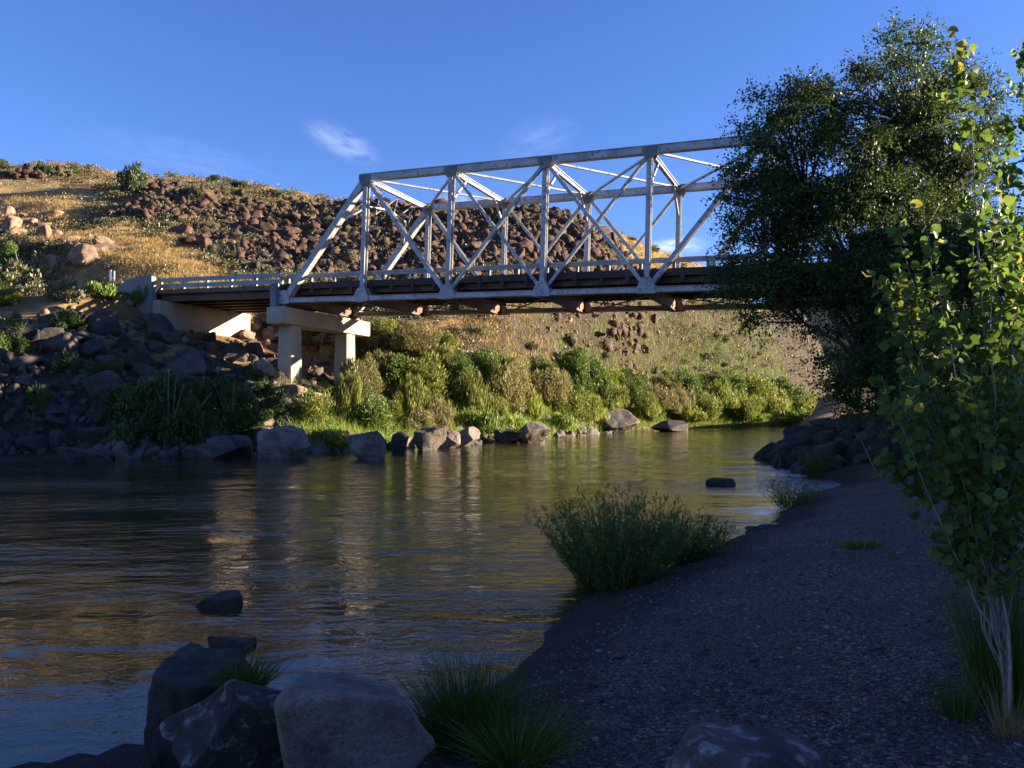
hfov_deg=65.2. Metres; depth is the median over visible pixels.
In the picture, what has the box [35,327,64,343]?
riprap block
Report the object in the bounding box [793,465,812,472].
riprap block
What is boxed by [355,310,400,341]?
willow bush
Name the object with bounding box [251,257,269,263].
sagebrush
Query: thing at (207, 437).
riprap block
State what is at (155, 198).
sagebrush
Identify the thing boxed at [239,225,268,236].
talus block
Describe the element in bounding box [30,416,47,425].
riprap block
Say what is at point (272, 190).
juniper tree
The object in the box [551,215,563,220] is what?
talus block
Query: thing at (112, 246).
outcrop rock
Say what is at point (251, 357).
riprap block
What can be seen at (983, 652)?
grass tuft
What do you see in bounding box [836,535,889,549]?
weed clump
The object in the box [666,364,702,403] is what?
willow bush
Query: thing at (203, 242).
talus block
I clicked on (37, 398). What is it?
shrub
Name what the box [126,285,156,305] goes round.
bush
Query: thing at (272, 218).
sagebrush
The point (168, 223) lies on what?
sagebrush
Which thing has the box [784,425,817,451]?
riprap block
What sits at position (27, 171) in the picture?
talus block
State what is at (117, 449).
shore rubble
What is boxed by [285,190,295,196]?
sagebrush
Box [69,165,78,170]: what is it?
juniper tree
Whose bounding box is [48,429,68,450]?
riprap block
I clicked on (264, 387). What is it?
shrub
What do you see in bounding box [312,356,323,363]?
riprap block
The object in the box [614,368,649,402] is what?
willow bush
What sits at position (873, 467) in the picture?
fallen branch
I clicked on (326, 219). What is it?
sagebrush
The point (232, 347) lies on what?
riprap block
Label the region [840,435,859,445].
riprap block
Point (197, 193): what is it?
juniper tree
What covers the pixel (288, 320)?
bridge pier
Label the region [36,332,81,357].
riprap block
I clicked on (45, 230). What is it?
outcrop rock
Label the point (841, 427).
riprap block
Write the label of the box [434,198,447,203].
talus block
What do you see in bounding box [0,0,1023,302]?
sky
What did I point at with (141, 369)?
riprap block
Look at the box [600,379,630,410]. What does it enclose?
willow bush
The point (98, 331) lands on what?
riprap block
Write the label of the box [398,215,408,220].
talus block
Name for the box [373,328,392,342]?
sagebrush
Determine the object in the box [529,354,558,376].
willow bush
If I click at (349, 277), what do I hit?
sagebrush
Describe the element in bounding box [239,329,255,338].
riprap block
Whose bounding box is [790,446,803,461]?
riprap block
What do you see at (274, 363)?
riprap block
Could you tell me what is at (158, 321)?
riprap block
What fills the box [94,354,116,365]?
riprap block
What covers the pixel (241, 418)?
shrub
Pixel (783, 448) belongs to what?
riprap block
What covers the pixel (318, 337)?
riprap block
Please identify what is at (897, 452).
riprap block
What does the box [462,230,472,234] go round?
talus block
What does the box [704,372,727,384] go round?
willow bush
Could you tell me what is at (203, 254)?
sagebrush
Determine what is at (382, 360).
willow bush
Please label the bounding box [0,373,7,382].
riprap block
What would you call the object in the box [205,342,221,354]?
riprap block
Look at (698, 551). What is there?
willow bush
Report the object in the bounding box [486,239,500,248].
talus block
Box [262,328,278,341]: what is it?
riprap block
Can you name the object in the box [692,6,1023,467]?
elm tree
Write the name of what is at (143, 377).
riprap block
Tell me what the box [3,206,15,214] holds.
outcrop rock
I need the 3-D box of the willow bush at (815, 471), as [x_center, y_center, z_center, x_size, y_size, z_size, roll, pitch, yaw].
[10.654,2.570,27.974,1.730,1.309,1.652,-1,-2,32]
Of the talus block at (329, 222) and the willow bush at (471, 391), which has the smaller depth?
the willow bush at (471, 391)
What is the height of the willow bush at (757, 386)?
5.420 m
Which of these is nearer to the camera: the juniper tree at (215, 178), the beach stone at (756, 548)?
the beach stone at (756, 548)
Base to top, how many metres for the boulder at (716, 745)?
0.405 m
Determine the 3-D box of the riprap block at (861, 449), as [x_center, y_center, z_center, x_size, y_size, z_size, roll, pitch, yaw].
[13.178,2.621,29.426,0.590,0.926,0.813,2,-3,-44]
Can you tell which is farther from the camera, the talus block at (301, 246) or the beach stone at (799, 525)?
the talus block at (301, 246)
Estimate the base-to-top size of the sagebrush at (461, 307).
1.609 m
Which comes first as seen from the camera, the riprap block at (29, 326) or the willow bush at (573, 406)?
the riprap block at (29, 326)
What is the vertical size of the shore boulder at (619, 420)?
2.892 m
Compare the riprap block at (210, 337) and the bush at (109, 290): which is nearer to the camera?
the bush at (109, 290)
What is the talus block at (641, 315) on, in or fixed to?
on the ground at (858, 484)
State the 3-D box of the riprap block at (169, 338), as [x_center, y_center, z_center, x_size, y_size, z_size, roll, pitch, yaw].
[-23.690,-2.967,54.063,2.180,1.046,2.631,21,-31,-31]
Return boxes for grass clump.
[307,423,350,447]
[455,404,508,434]
[498,411,526,431]
[545,412,579,429]
[644,409,666,422]
[689,418,712,422]
[727,406,762,423]
[775,405,808,424]
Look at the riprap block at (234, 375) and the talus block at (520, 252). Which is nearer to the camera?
the riprap block at (234, 375)
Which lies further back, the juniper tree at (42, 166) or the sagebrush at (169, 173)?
the sagebrush at (169, 173)
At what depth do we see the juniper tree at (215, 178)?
135.44 m
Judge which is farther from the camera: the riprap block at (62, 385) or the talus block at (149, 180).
the talus block at (149, 180)
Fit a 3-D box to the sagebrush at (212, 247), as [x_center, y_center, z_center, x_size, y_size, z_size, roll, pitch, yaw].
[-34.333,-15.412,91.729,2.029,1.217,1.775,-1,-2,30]
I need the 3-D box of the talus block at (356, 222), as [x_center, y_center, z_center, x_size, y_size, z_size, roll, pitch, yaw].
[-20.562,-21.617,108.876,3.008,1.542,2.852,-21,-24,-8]
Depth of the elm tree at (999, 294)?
28.98 m
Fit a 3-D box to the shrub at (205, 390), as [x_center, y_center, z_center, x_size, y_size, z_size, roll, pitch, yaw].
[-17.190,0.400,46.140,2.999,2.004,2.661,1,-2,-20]
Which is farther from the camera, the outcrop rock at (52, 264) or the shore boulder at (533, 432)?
the outcrop rock at (52, 264)
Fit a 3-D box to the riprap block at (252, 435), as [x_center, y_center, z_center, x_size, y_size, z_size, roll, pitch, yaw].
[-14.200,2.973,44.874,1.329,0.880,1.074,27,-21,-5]
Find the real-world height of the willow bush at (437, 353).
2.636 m
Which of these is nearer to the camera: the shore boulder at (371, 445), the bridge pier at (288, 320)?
the shore boulder at (371, 445)
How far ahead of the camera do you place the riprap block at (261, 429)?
44.01 m
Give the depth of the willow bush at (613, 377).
97.25 m
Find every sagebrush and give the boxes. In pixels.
[0,251,52,287]
[3,169,17,175]
[11,285,28,294]
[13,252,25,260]
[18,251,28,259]
[42,245,55,251]
[42,275,90,303]
[44,240,61,248]
[58,170,70,177]
[66,169,73,176]
[80,238,99,244]
[84,164,95,169]
[106,190,124,197]
[152,196,169,200]
[159,220,174,227]
[164,170,174,176]
[178,233,186,243]
[196,252,206,257]
[201,229,213,234]
[204,183,216,187]
[204,220,219,228]
[208,244,218,252]
[219,175,231,182]
[219,247,236,255]
[232,200,244,207]
[236,231,247,239]
[239,262,252,268]
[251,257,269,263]
[261,264,274,272]
[267,215,281,223]
[276,191,286,197]
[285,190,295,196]
[322,215,332,222]
[341,252,356,260]
[345,276,356,280]
[365,334,380,347]
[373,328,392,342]
[444,383,461,396]
[452,305,473,309]
[466,322,487,336]
[472,349,483,359]
[524,341,539,350]
[602,351,609,358]
[651,245,659,251]
[701,352,713,359]
[714,330,723,336]
[722,335,729,341]
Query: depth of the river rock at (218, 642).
7.41 m
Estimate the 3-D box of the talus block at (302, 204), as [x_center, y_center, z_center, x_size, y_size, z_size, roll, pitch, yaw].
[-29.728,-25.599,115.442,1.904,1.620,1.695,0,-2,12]
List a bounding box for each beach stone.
[610,653,623,659]
[739,718,750,725]
[752,545,764,550]
[796,522,803,527]
[872,645,882,649]
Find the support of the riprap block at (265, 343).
on the ground at (858, 484)
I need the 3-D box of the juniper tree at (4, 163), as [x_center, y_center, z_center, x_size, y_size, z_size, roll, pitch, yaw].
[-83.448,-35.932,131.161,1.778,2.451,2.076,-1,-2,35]
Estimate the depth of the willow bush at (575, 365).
87.94 m
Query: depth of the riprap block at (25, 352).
45.81 m
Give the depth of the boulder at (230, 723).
4.26 m
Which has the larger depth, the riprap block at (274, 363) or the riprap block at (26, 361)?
the riprap block at (274, 363)
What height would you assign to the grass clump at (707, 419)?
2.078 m
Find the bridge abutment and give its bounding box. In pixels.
[118,275,249,337]
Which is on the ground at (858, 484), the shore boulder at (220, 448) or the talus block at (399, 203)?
the talus block at (399, 203)
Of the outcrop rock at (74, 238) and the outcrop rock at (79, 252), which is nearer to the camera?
the outcrop rock at (79, 252)
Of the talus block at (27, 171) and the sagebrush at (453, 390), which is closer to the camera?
the sagebrush at (453, 390)
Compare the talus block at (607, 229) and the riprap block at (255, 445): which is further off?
the talus block at (607, 229)
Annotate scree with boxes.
[0,173,827,400]
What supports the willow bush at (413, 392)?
on the ground at (858, 484)
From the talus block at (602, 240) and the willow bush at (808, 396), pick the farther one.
the willow bush at (808, 396)
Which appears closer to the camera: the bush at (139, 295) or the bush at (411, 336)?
the bush at (139, 295)
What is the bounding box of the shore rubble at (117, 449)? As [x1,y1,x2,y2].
[89,414,614,459]
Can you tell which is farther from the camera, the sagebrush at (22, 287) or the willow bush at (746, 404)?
the willow bush at (746, 404)
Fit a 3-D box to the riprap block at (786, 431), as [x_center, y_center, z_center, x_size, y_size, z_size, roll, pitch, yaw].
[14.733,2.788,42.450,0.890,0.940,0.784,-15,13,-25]
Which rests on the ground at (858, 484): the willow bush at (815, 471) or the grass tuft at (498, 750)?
the grass tuft at (498, 750)
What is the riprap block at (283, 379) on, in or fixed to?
on the ground at (858, 484)
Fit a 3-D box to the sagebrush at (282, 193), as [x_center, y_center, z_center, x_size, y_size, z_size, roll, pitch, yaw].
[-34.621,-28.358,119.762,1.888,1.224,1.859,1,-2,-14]
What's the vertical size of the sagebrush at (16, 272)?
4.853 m
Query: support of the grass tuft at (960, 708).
on the ground at (858, 484)
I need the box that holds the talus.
[0,163,659,422]
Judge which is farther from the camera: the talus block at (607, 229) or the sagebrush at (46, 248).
the talus block at (607, 229)
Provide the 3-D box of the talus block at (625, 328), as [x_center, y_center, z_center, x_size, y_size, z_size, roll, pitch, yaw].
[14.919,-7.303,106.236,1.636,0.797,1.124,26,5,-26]
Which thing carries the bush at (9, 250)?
on the ground at (858, 484)
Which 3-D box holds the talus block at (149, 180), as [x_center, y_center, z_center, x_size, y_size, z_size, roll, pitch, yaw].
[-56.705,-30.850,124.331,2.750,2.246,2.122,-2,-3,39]
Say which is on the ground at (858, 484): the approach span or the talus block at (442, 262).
the talus block at (442, 262)
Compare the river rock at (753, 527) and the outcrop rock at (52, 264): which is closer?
the river rock at (753, 527)
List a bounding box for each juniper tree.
[0,158,11,168]
[34,160,53,172]
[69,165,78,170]
[116,161,148,192]
[185,186,204,201]
[204,174,220,182]
[230,179,246,189]
[265,188,278,194]
[372,197,391,206]
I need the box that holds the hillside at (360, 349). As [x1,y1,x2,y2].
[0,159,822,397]
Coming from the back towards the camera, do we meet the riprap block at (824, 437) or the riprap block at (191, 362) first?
the riprap block at (191, 362)
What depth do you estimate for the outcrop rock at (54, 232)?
91.46 m
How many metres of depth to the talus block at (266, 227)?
104.09 m
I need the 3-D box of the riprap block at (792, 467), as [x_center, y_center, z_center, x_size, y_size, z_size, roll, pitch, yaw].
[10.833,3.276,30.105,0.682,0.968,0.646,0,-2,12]
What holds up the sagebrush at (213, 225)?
on the ground at (858, 484)
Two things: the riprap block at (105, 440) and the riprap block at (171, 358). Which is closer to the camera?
the riprap block at (105, 440)
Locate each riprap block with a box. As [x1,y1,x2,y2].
[0,328,39,343]
[0,347,14,361]
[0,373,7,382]
[0,390,3,400]
[0,407,19,420]
[0,426,13,448]
[4,383,23,393]
[11,356,43,366]
[13,346,26,354]
[13,375,31,387]
[14,323,34,328]
[16,435,49,451]
[28,402,68,416]
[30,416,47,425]
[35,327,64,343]
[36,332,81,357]
[37,313,57,323]
[42,322,55,327]
[47,417,67,429]
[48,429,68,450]
[49,352,94,372]
[51,381,72,390]
[68,404,87,414]
[70,328,96,343]
[76,427,111,443]
[78,368,96,375]
[80,339,103,359]
[80,370,125,401]
[85,413,104,425]
[86,308,121,336]
[90,329,104,334]
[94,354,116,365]
[94,432,111,444]
[103,348,123,354]
[112,332,137,352]
[119,345,154,370]
[126,414,138,425]
[127,380,136,384]
[132,363,162,376]
[135,375,166,395]
[142,313,173,331]
[144,328,180,344]
[147,340,167,352]
[161,349,206,377]
[163,355,175,361]
[172,367,189,381]
[175,347,190,357]
[180,332,188,337]
[185,339,201,346]
[185,376,201,383]
[187,430,220,444]
[202,333,215,342]
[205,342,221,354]
[220,341,248,361]
[223,353,238,362]
[227,373,238,388]
[235,379,259,397]
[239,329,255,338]
[245,340,264,353]
[247,354,258,360]
[251,428,257,438]
[252,358,280,379]
[253,427,270,439]
[253,439,257,451]
[260,339,270,347]
[261,418,274,425]
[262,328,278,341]
[265,369,288,385]
[269,359,277,368]
[272,331,278,337]
[274,419,288,427]
[276,414,295,424]
[280,384,306,397]
[280,397,293,414]
[302,362,307,373]
[307,362,316,368]
[309,336,318,351]
[312,333,325,345]
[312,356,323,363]
[313,375,322,380]
[753,442,774,458]
[765,443,790,460]
[770,440,783,452]
[772,455,788,466]
[773,451,795,466]
[783,426,792,437]
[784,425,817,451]
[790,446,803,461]
[790,459,805,470]
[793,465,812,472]
[797,445,812,458]
[804,440,847,458]
[806,455,841,470]
[809,417,830,427]
[812,430,835,442]
[813,432,839,445]
[814,422,825,427]
[818,427,834,431]
[826,418,837,432]
[835,454,850,465]
[836,429,851,436]
[837,414,862,432]
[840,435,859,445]
[842,436,873,460]
[847,424,857,432]
[850,453,873,464]
[858,443,870,453]
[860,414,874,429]
[860,428,874,440]
[864,434,902,458]
[892,427,905,434]
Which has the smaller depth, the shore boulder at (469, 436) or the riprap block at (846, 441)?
the riprap block at (846, 441)
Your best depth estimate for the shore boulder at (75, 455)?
34.78 m
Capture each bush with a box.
[0,240,19,272]
[0,279,23,305]
[84,279,121,299]
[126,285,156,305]
[291,377,336,428]
[333,352,384,400]
[334,369,363,412]
[343,385,396,435]
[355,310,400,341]
[365,349,404,377]
[380,353,421,388]
[380,390,403,421]
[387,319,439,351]
[389,352,448,403]
[395,370,431,411]
[403,408,437,433]
[411,393,455,428]
[416,342,454,370]
[431,330,460,353]
[437,346,482,388]
[444,365,491,411]
[470,345,501,381]
[478,392,509,418]
[482,353,533,412]
[497,351,528,376]
[517,385,544,421]
[521,480,710,590]
[528,366,571,404]
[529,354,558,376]
[549,388,593,421]
[555,345,601,395]
[556,367,572,403]
[581,393,610,420]
[587,352,615,398]
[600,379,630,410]
[606,364,626,384]
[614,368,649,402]
[630,391,662,418]
[636,513,740,565]
[640,374,676,409]
[649,374,681,391]
[660,379,696,416]
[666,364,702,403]
[678,398,707,420]
[690,390,722,418]
[700,377,740,408]
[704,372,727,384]
[711,368,748,398]
[727,390,766,417]
[741,373,778,403]
[752,387,792,412]
[755,473,827,509]
[771,375,803,405]
[792,398,815,417]
[795,441,845,475]
[800,387,818,404]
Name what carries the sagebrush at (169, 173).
on the ground at (858, 484)
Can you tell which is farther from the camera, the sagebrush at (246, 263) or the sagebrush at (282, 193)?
the sagebrush at (282, 193)
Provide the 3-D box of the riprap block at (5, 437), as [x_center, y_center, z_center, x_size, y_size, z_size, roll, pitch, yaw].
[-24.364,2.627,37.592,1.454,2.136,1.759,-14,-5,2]
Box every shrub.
[0,311,30,355]
[23,382,53,416]
[49,309,93,331]
[49,351,86,371]
[84,357,124,377]
[98,381,139,425]
[107,369,231,450]
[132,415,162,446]
[187,375,238,406]
[198,372,264,437]
[238,366,275,396]
[254,387,287,422]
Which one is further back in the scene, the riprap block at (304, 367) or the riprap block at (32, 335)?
the riprap block at (304, 367)
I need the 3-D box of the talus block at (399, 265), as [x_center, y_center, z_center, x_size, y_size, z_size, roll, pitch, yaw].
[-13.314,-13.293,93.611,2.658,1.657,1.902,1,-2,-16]
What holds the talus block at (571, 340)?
on the ground at (858, 484)
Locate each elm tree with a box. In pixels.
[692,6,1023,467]
[891,176,1017,442]
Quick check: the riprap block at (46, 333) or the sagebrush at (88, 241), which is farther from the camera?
the sagebrush at (88, 241)
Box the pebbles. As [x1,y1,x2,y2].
[418,482,1023,767]
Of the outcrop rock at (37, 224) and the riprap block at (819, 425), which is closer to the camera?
the riprap block at (819, 425)
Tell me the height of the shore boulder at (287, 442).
1.849 m
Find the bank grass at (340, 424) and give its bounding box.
[252,248,804,449]
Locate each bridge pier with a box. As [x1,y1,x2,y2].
[266,283,369,385]
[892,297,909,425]
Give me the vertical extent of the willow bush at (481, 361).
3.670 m
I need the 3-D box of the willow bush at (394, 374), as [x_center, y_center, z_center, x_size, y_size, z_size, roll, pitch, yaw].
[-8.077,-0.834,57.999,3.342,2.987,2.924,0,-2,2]
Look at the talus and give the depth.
105.54 m
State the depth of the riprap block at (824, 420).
43.84 m
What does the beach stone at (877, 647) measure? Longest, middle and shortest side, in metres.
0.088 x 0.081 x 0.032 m
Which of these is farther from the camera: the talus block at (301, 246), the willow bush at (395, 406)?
the talus block at (301, 246)
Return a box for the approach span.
[158,272,346,312]
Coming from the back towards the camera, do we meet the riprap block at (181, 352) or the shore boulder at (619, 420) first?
the shore boulder at (619, 420)
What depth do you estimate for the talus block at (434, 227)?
106.48 m
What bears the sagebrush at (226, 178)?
on the ground at (858, 484)
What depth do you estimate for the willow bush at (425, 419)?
53.22 m
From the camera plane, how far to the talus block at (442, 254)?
98.85 m
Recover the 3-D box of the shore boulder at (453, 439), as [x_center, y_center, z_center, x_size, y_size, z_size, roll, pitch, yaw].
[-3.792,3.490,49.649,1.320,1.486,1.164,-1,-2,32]
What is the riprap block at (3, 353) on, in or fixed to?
on the ground at (858, 484)
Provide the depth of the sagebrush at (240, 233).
97.38 m
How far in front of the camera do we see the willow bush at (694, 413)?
107.19 m
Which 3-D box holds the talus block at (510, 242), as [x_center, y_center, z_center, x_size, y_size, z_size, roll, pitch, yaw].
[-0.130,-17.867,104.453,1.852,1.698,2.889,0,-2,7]
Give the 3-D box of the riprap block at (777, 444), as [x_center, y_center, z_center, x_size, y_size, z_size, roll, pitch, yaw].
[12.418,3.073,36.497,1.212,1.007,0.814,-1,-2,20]
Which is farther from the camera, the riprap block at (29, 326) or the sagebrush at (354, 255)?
the sagebrush at (354, 255)
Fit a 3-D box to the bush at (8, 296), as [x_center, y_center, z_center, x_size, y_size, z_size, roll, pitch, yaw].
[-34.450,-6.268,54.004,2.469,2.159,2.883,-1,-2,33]
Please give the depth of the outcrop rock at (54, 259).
84.06 m
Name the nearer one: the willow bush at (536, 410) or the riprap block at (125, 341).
the riprap block at (125, 341)
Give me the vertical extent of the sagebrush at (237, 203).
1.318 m
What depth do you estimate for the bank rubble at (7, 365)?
43.02 m
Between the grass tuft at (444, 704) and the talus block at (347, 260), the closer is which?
the grass tuft at (444, 704)
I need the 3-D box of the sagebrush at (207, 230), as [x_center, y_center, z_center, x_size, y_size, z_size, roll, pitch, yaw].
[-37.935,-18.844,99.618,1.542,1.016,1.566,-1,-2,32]
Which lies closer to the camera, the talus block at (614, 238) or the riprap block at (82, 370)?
the riprap block at (82, 370)
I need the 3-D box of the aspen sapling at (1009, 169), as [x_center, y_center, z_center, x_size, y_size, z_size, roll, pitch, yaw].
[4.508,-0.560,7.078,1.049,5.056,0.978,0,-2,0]
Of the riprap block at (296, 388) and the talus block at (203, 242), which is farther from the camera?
the talus block at (203, 242)
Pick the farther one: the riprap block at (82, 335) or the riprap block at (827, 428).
the riprap block at (82, 335)
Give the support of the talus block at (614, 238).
on the ground at (858, 484)
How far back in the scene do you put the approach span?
56.33 m
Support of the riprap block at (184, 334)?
on the ground at (858, 484)
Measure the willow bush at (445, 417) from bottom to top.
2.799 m
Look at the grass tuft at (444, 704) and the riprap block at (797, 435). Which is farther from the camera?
the riprap block at (797, 435)
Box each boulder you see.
[58,447,112,462]
[144,643,251,767]
[160,679,283,767]
[182,438,236,458]
[223,435,252,456]
[257,425,310,458]
[274,671,435,767]
[346,430,386,459]
[391,431,408,450]
[414,425,446,449]
[439,428,460,447]
[459,426,479,445]
[493,429,519,442]
[517,422,549,442]
[596,409,639,431]
[651,420,687,431]
[665,722,829,767]
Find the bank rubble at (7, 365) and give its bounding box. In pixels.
[0,314,372,455]
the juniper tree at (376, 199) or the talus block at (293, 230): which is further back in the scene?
the juniper tree at (376, 199)
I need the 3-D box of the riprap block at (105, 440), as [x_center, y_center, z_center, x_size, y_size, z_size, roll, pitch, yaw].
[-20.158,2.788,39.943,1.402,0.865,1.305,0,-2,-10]
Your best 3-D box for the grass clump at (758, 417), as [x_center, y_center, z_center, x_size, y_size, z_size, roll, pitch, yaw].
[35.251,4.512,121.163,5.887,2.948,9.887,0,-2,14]
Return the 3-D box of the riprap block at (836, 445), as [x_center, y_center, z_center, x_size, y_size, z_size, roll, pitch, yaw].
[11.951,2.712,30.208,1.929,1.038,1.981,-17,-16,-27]
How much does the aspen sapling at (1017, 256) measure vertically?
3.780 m
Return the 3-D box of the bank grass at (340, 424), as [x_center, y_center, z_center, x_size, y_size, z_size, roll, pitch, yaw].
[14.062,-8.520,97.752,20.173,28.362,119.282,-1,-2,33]
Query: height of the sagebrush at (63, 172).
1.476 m
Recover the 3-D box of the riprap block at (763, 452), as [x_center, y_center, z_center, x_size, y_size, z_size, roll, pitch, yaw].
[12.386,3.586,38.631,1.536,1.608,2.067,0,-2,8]
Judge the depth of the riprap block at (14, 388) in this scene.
41.55 m
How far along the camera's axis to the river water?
12.28 m
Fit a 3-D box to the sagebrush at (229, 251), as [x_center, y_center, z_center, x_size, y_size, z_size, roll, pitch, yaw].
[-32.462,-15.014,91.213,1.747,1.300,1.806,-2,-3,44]
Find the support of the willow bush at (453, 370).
on the ground at (858, 484)
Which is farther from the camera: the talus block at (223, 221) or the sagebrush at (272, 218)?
the sagebrush at (272, 218)
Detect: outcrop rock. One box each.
[1,215,22,231]
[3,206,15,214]
[7,226,26,235]
[29,218,37,225]
[34,222,51,227]
[34,224,51,237]
[36,254,61,272]
[37,210,63,216]
[49,256,58,268]
[52,229,62,235]
[56,235,79,242]
[59,261,72,267]
[62,242,73,248]
[67,243,99,265]
[94,235,114,243]
[94,243,125,251]
[94,244,108,253]
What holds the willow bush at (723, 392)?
on the ground at (858, 484)
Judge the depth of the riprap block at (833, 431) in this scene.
34.71 m
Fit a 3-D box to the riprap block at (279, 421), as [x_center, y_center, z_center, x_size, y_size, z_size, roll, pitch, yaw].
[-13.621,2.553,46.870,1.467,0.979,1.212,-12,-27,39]
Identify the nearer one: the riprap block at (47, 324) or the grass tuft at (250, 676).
the grass tuft at (250, 676)
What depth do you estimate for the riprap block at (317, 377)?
57.50 m
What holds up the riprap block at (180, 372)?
on the ground at (858, 484)
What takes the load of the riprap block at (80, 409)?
on the ground at (858, 484)
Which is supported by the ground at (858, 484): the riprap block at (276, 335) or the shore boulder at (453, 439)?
the riprap block at (276, 335)
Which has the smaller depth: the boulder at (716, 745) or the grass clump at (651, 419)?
the boulder at (716, 745)
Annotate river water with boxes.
[0,426,841,767]
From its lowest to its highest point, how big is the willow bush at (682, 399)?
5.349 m
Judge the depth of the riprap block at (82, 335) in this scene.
48.95 m
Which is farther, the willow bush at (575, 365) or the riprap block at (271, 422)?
the willow bush at (575, 365)
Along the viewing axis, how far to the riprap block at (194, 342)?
54.90 m
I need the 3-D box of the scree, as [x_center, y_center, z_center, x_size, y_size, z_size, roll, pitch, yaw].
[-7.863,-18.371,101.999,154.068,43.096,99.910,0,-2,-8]
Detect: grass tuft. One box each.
[186,639,301,689]
[380,628,573,755]
[433,677,614,767]
[905,537,1023,714]
[911,659,1004,722]
[964,675,1023,741]
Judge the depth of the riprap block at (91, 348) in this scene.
48.02 m
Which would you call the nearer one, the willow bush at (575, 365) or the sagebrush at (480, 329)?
the sagebrush at (480, 329)
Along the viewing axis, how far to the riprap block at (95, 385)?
43.10 m
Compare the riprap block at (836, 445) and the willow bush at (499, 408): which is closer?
the riprap block at (836, 445)
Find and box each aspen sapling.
[862,25,1023,724]
[958,41,1023,548]
[983,246,1023,521]
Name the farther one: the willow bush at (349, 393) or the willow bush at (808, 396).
the willow bush at (808, 396)
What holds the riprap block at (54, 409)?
on the ground at (858, 484)
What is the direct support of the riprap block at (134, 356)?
on the ground at (858, 484)
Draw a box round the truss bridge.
[279,134,893,317]
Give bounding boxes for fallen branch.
[861,440,901,488]
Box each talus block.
[21,169,34,177]
[143,178,156,183]
[167,225,192,234]
[184,236,196,245]
[196,236,211,250]
[201,188,217,203]
[216,219,229,224]
[238,207,250,215]
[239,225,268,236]
[256,222,275,232]
[276,238,286,244]
[284,211,300,221]
[284,226,302,234]
[287,237,299,242]
[296,243,306,252]
[300,202,310,207]
[306,235,320,243]
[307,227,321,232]
[310,201,322,207]
[326,218,341,228]
[343,258,353,263]
[348,217,370,228]
[392,264,407,268]
[395,201,407,206]
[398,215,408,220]
[423,223,439,231]
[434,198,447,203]
[436,258,453,267]
[437,252,445,257]
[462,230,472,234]
[469,241,485,250]
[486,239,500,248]
[507,234,518,241]
[507,239,517,246]
[513,241,530,248]
[516,248,524,257]
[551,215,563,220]
[552,260,572,271]
[563,222,581,232]
[564,336,576,346]
[595,226,611,233]
[595,238,605,243]
[611,232,619,243]
[621,325,628,333]
[638,312,644,319]
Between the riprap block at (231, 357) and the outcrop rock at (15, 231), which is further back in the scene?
the outcrop rock at (15, 231)
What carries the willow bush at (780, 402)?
on the ground at (858, 484)
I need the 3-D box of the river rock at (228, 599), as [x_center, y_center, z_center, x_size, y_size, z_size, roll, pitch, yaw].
[-3.344,2.593,9.114,0.548,0.421,0.398,0,-2,0]
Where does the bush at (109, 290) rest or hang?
on the ground at (858, 484)
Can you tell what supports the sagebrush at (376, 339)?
on the ground at (858, 484)
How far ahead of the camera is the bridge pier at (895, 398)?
38.64 m
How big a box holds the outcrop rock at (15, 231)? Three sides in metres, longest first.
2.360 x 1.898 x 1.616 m
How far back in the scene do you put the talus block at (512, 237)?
104.93 m
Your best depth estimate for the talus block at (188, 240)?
92.37 m
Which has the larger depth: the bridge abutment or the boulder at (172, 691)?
the bridge abutment
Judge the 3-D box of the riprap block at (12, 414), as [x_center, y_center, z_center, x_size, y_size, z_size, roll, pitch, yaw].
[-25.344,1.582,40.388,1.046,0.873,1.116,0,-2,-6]
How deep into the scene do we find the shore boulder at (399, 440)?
45.55 m
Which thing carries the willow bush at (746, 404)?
on the ground at (858, 484)
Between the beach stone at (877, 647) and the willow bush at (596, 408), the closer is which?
the beach stone at (877, 647)
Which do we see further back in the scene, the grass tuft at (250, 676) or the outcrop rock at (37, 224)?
the outcrop rock at (37, 224)
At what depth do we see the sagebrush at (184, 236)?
92.56 m
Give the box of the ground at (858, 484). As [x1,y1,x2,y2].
[0,162,1023,767]
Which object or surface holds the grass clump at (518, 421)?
on the ground at (858, 484)
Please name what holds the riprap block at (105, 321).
on the ground at (858, 484)
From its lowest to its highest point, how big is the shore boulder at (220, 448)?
1.219 m
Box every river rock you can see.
[195,590,242,608]
[207,636,256,650]
[705,477,735,484]
[745,526,764,529]
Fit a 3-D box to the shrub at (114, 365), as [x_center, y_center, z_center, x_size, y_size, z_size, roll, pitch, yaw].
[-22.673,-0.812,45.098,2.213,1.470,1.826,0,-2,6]
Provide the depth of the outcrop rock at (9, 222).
95.99 m
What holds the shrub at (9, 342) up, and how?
on the ground at (858, 484)
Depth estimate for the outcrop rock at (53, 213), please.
102.89 m
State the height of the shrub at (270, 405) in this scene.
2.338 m
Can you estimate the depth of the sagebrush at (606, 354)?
99.51 m
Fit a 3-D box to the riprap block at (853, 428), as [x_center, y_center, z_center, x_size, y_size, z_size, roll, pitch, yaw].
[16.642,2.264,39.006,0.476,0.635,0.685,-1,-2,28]

